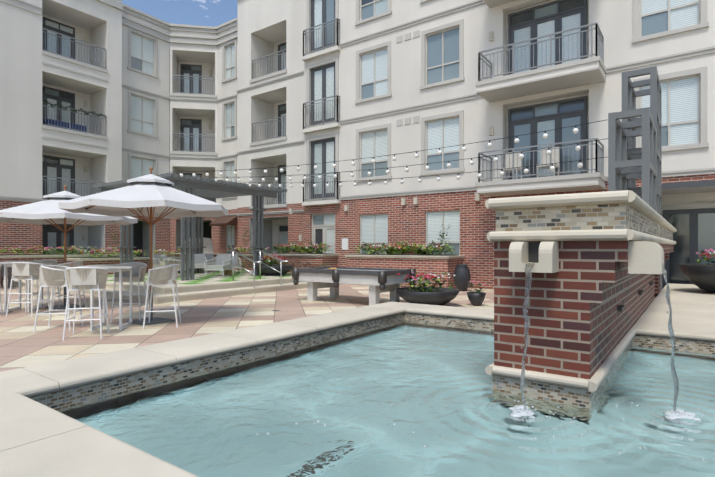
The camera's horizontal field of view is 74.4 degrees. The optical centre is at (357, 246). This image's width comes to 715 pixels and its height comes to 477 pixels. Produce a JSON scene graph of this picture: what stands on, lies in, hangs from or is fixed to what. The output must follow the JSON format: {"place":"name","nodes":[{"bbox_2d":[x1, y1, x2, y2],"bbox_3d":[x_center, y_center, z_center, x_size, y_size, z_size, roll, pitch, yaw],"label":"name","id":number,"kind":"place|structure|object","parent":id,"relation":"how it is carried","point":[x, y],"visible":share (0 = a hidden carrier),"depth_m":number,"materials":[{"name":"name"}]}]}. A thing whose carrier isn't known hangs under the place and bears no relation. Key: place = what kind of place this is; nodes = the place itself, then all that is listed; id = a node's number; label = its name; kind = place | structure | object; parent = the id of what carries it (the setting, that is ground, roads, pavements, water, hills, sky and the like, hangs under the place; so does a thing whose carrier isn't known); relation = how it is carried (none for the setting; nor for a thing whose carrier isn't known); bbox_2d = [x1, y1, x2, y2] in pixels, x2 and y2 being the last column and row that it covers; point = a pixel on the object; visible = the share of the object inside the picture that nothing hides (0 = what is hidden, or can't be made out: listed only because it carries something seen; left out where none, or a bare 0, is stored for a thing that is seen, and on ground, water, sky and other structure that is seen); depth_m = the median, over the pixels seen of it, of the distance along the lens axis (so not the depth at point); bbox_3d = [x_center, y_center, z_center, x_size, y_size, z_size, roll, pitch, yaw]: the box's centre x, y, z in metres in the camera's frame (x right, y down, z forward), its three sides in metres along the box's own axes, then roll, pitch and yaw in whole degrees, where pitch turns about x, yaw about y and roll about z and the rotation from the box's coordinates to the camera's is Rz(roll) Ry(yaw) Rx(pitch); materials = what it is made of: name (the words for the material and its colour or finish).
{"place":"outdoors","nodes":[
{"label":"outdoors","id":0,"kind":"place"},
{"bbox_2d":[122,0,237,26],"label":"sky","id":1,"kind":"structure","parent":0,"point":[214,13],"materials":[{"name":"blue"}]},
{"bbox_2d":[203,238,212,252],"bbox_3d":[-7.329,-0.063,21.765,1.200,0.704,0.810,0,0,36],"label":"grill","id":2,"kind":"object","parent":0,"point":[208,243],"visible":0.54,"depth_m":21.45,"materials":[{"name":"silver metal"}]},
{"bbox_2d":[0,284,656,371],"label":"deck paving","id":3,"kind":"structure","parent":0,"point":[22,344],"depth_m":8.99,"materials":[{"name":"beige stone"}]},
{"bbox_2d":[0,265,13,288],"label":"dining chairs","id":4,"kind":"object","parent":3,"relation":"on","point":[9,270],"visible":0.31,"depth_m":15.52,"materials":[{"name":"white metal"}]},
{"bbox_2d":[45,287,174,324],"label":"umbrella bases","id":5,"kind":"object","parent":3,"relation":"on","point":[155,320],"visible":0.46,"depth_m":8.59,"materials":[{"name":"grey metal"}]},
{"bbox_2d":[1,167,228,293],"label":"umbrella frame","id":6,"kind":"object","parent":3,"relation":"on","point":[138,215],"visible":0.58,"depth_m":8.68,"materials":[{"name":"brown wood"}]},
{"bbox_2d":[0,174,227,225],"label":"umbrella canvas","id":7,"kind":"object","parent":6,"relation":"attached to","point":[148,191],"visible":0.96,"depth_m":9.09,"materials":[{"name":"white fabric"}]},
{"bbox_2d":[0,257,240,340],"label":"furniture frames","id":8,"kind":"structure","parent":3,"relation":"on","point":[28,299],"depth_m":8.25,"materials":[{"name":"white metal"}]},
{"bbox_2d":[0,261,145,268],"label":"table tops","id":9,"kind":"object","parent":8,"relation":"on","point":[112,266],"visible":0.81,"depth_m":8.03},
{"bbox_2d":[0,257,240,289],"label":"furniture rope","id":10,"kind":"object","parent":8,"relation":"attached to","point":[155,280],"visible":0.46,"depth_m":7.93,"materials":[{"name":"beige fabric"}]},
{"bbox_2d":[12,253,239,288],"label":"chair backrests","id":11,"kind":"object","parent":8,"relation":"on","point":[74,278],"depth_m":9.21,"materials":[{"name":"white wicker"}]},
{"bbox_2d":[3,277,341,303],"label":"terrace steps","id":12,"kind":"structure","parent":3,"relation":"on","point":[164,294],"depth_m":13.00,"materials":[{"name":"concrete"}]},
{"bbox_2d":[100,270,291,285],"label":"terrace pavers","id":13,"kind":"object","parent":12,"relation":"on","point":[245,276],"visible":0.15,"depth_m":15.91,"materials":[{"name":"stone"}]},
{"bbox_2d":[92,173,286,280],"bbox_3d":[-5.886,-0.556,16.838,4.700,3.190,4.740,0,0,36],"label":"pergola","id":14,"kind":"object","parent":13,"relation":"on","point":[210,189],"visible":0.62,"depth_m":16.52,"materials":[{"name":"grey metal"}]},
{"bbox_2d":[224,270,231,274],"bbox_3d":[-4.779,0.829,17.520,0.360,0.420,0.360,0,0,36],"label":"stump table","id":15,"kind":"object","parent":13,"relation":"on","point":[227,272],"visible":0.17,"depth_m":17.37,"materials":[{"name":"brown wood"}]},
{"bbox_2d":[248,260,330,269],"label":"leaves","id":16,"kind":"object","parent":13,"relation":"on","point":[298,265],"depth_m":17.79,"materials":[{"name":"green plant"}]},
{"bbox_2d":[107,270,290,283],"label":"terrace turf","id":17,"kind":"structure","parent":12,"relation":"on","point":[228,279],"depth_m":16.05,"materials":[{"name":"green plant"}]},
{"bbox_2d":[0,256,461,288],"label":"brick planter","id":18,"kind":"object","parent":3,"relation":"on","point":[438,267],"visible":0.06,"depth_m":16.73,"materials":[{"name":"red brick"}]},
{"bbox_2d":[0,253,455,257],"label":"planter soil","id":19,"kind":"structure","parent":18,"relation":"in","point":[226,253],"depth_m":18.25,"materials":[{"name":"brown soil"}]},
{"bbox_2d":[0,254,464,260],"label":"planter caps","id":20,"kind":"object","parent":18,"relation":"on","point":[314,255],"visible":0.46,"depth_m":17.40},
{"bbox_2d":[0,224,714,292],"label":"lime leaves","id":21,"kind":"object","parent":18,"relation":"on","point":[310,251],"visible":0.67,"depth_m":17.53,"materials":[{"name":"green plant"}]},
{"bbox_2d":[33,243,424,259],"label":"yellow flowers","id":22,"kind":"object","parent":21,"relation":"on","point":[236,248],"visible":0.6,"depth_m":18.82,"materials":[{"name":"plant"}]},
{"bbox_2d":[0,243,714,285],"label":"pink flowers","id":23,"kind":"object","parent":21,"relation":"on","point":[712,250],"visible":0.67,"depth_m":17.44,"materials":[{"name":"pink plant"}]},
{"bbox_2d":[0,243,714,282],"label":"flowers","id":24,"kind":"object","parent":21,"relation":"on","point":[433,276],"depth_m":16.41,"materials":[{"name":"plant"}]},
{"bbox_2d":[226,250,287,287],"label":"handrails","id":25,"kind":"object","parent":3,"relation":"on","point":[260,262],"visible":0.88,"depth_m":14.59,"materials":[{"name":"metal"}]},
{"bbox_2d":[298,273,409,304],"bbox_3d":[-0.115,1.009,11.760,2.550,0.720,1.280,0,0,36],"label":"pool table base","id":26,"kind":"object","parent":3,"relation":"on","point":[315,281],"visible":0.65,"depth_m":11.34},
{"bbox_2d":[297,267,410,275],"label":"pool table rails","id":27,"kind":"object","parent":26,"relation":"on","point":[359,271],"visible":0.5,"depth_m":11.38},
{"bbox_2d":[292,266,415,290],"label":"pool table pockets","id":28,"kind":"object","parent":26,"relation":"attached to","point":[382,278],"visible":0.67,"depth_m":11.17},
{"bbox_2d":[453,264,470,290],"bbox_3d":[3.249,0.959,14.637,0.540,0.820,0.540,0,0,36],"label":"urn","id":29,"kind":"object","parent":3,"relation":"on","point":[462,277],"visible":1,"depth_m":14.45,"materials":[{"name":"grey ceramic"}]},
{"bbox_2d":[255,263,714,305],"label":"bowl planters","id":30,"kind":"object","parent":3,"relation":"on","point":[701,276],"visible":0.75,"depth_m":10.45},
{"bbox_2d":[639,283,714,341],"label":"pavement","id":31,"kind":"structure","parent":3,"relation":"on","point":[693,303],"depth_m":8.04,"materials":[{"name":"beige concrete"}]},
{"bbox_3d":[-6.684,-4.931,16.242,46.000,12.600,44.000,0,0,36],"label":"building","id":32,"kind":"object","parent":3,"relation":"on","visible":0},
{"bbox_2d":[43,119,85,132],"bbox_3d":[-12.997,-5.256,20.910,0.500,0.450,1.600,0,0,36],"label":"blue balcony lounger","id":33,"kind":"object","parent":32,"relation":"on","point":[60,123],"visible":0.33,"depth_m":20.64,"materials":[{"name":"fabric"}]},
{"bbox_2d":[43,100,104,116],"bbox_3d":[-12.204,-5.949,20.435,0.241,0.242,2.640,0,0,36],"label":"garland","id":34,"kind":"object","parent":32,"relation":"attached to","point":[83,111],"visible":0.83,"depth_m":20.33,"materials":[{"name":"green plant"}]},
{"bbox_2d":[209,215,237,225],"bbox_3d":[-6.847,-1.356,24.147,1.424,0.550,0.760,0,0,36],"label":"awning","id":35,"kind":"object","parent":32,"relation":"attached to","point":[226,220],"visible":0.9,"depth_m":23.96,"materials":[{"name":"brown fabric"}]},
{"bbox_2d":[62,0,554,193],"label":"balcony door","id":36,"kind":"structure","parent":32,"relation":"attached to","point":[522,34],"depth_m":17.70,"materials":[{"name":"glass"}]},
{"bbox_2d":[291,238,347,249],"bbox_3d":[-1.642,-0.081,19.482,3.100,0.500,0.050,0,0,36],"label":"electrical box","id":37,"kind":"object","parent":32,"relation":"attached to","point":[344,243],"visible":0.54,"depth_m":18.68,"materials":[{"name":"white metal"}]},
{"bbox_2d":[180,128,582,186],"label":"light bulbs","id":38,"kind":"object","parent":32,"relation":"attached to","point":[521,156],"visible":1,"depth_m":10.66,"materials":[{"name":"white glass"}]},
{"bbox_2d":[181,126,580,183],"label":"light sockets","id":39,"kind":"object","parent":38,"relation":"attached to","point":[406,166],"visible":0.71,"depth_m":10.69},
{"bbox_2d":[186,119,607,182],"bbox_3d":[-0.165,-1.926,11.519,11.201,0.622,2.662,0,0,36],"label":"light wire","id":40,"kind":"object","parent":39,"relation":"attached to","point":[426,163],"visible":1,"depth_m":10.32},
{"bbox_2d":[289,193,479,213],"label":"wall sconces","id":41,"kind":"object","parent":32,"relation":"attached to","point":[415,201],"depth_m":17.01,"materials":[{"name":"metal"}]},
{"bbox_2d":[500,147,558,179],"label":"balcony chairs","id":42,"kind":"object","parent":32,"relation":"on","point":[555,155],"visible":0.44,"depth_m":13.79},
{"bbox_2d":[0,0,714,253],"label":"stucco building","id":43,"kind":"structure","parent":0,"point":[266,27],"depth_m":18.83,"materials":[{"name":"beige paint"}]},
{"bbox_2d":[82,31,493,240],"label":"wall lamps","id":44,"kind":"object","parent":43,"relation":"attached to","point":[491,38],"visible":0.46,"depth_m":21.03,"materials":[{"name":"black metal"}]},
{"bbox_2d":[42,18,603,205],"bbox_3d":[-2.899,-5.481,16.924,20.232,7.200,7.809,0,0,36],"label":"balcony railing","id":45,"kind":"object","parent":43,"relation":"attached to","point":[598,34],"visible":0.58,"depth_m":18.82,"materials":[{"name":"black metal"}]},
{"bbox_2d":[0,0,714,216],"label":"building trim","id":46,"kind":"structure","parent":43,"relation":"attached to","point":[562,81],"depth_m":17.43,"materials":[{"name":"beige paint"}]},
{"bbox_2d":[42,0,697,253],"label":"window blinds","id":47,"kind":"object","parent":43,"relation":"attached to","point":[683,100],"visible":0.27,"depth_m":17.80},
{"bbox_2d":[42,0,714,288],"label":"door frames","id":48,"kind":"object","parent":43,"relation":"attached to","point":[557,17],"visible":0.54,"depth_m":15.11,"materials":[{"name":"black metal"}]},
{"bbox_2d":[131,0,714,291],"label":"window frames","id":49,"kind":"structure","parent":43,"relation":"attached to","point":[324,227],"depth_m":16.65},
{"bbox_2d":[0,302,714,476],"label":"pool coping","id":50,"kind":"object","parent":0,"point":[37,439],"visible":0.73,"depth_m":3.73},
{"bbox_2d":[58,322,714,476],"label":"pool water","id":51,"kind":"structure","parent":50,"relation":"in","point":[409,377],"depth_m":3.42,"materials":[{"name":"teal liquid"}]},
{"bbox_2d":[137,329,713,458],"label":"water foam","id":52,"kind":"object","parent":51,"relation":"on","point":[518,411],"visible":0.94,"depth_m":3.47,"materials":[{"name":"white"}]},
{"bbox_2d":[520,262,678,411],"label":"water streams","id":53,"kind":"object","parent":51,"relation":"on","point":[528,271],"visible":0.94,"depth_m":3.53,"materials":[{"name":"white"}]},
{"bbox_2d":[494,241,673,378],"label":"brick pillar","id":54,"kind":"structure","parent":50,"relation":"on","point":[580,325],"depth_m":3.82,"materials":[{"name":"red brick"}]},
{"bbox_2d":[528,242,540,262],"bbox_3d":[1.775,0.044,3.729,0.786,0.170,0.129,0,0,14],"label":"water spout opening","id":55,"kind":"object","parent":54,"relation":"attached to","point":[533,252],"visible":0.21,"depth_m":3.84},
{"bbox_2d":[485,190,676,244],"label":"wall caps","id":56,"kind":"object","parent":54,"relation":"on","point":[632,199],"depth_m":3.69,"materials":[{"name":"beige stone"}]},
{"bbox_2d":[608,66,661,215],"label":"steel tower","id":57,"kind":"structure","parent":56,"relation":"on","point":[629,163],"depth_m":9.22,"materials":[{"name":"grey metal"}]},
{"bbox_2d":[496,203,672,239],"bbox_3d":[4.123,-0.226,7.292,0.980,0.190,8.680,0,0,36],"label":"mosaic tile band","id":58,"kind":"object","parent":54,"relation":"attached to","point":[608,216],"depth_m":3.79,"materials":[{"name":"tile"}]},
{"bbox_2d":[509,241,663,273],"bbox_3d":[1.792,0.079,3.694,1.161,0.240,0.384,0,0,15],"label":"water spout","id":59,"kind":"object","parent":54,"relation":"attached to","point":[645,257],"visible":0.92,"depth_m":3.58,"materials":[{"name":"stone"}]},
{"bbox_2d":[617,281,653,311],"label":"wall step lights","id":60,"kind":"object","parent":54,"relation":"attached to","point":[620,308],"depth_m":4.88,"materials":[{"name":"brown metal"}]},
{"bbox_2d":[0,174,714,288],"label":"brick wall","id":61,"kind":"structure","parent":0,"point":[407,221],"depth_m":18.26,"materials":[{"name":"red brick"}]},
{"bbox_2d":[338,269,386,270],"bbox_3d":[-0.115,0.622,11.760,2.330,0.055,1.060,0,0,36],"label":"rail","id":62,"kind":"object","parent":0,"point":[365,270],"depth_m":11.79,"materials":[{"name":"black wood"}]},
{"bbox_2d":[42,0,688,283],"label":"interior wall","id":63,"kind":"structure","parent":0,"point":[680,224],"depth_m":14.01,"materials":[{"name":"beige paint"}]},
{"bbox_2d":[30,313,714,410],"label":"pool tile border","id":64,"kind":"object","parent":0,"point":[86,394],"visible":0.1,"depth_m":4.51,"materials":[{"name":"beige tile"}]},
{"bbox_2d":[42,0,714,263],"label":"window","id":65,"kind":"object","parent":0,"point":[655,23],"visible":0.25,"depth_m":16.03,"materials":[{"name":"grey glass"}]},
{"bbox_2d":[88,186,714,297],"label":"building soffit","id":66,"kind":"structure","parent":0,"point":[96,236],"depth_m":22.94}
]}

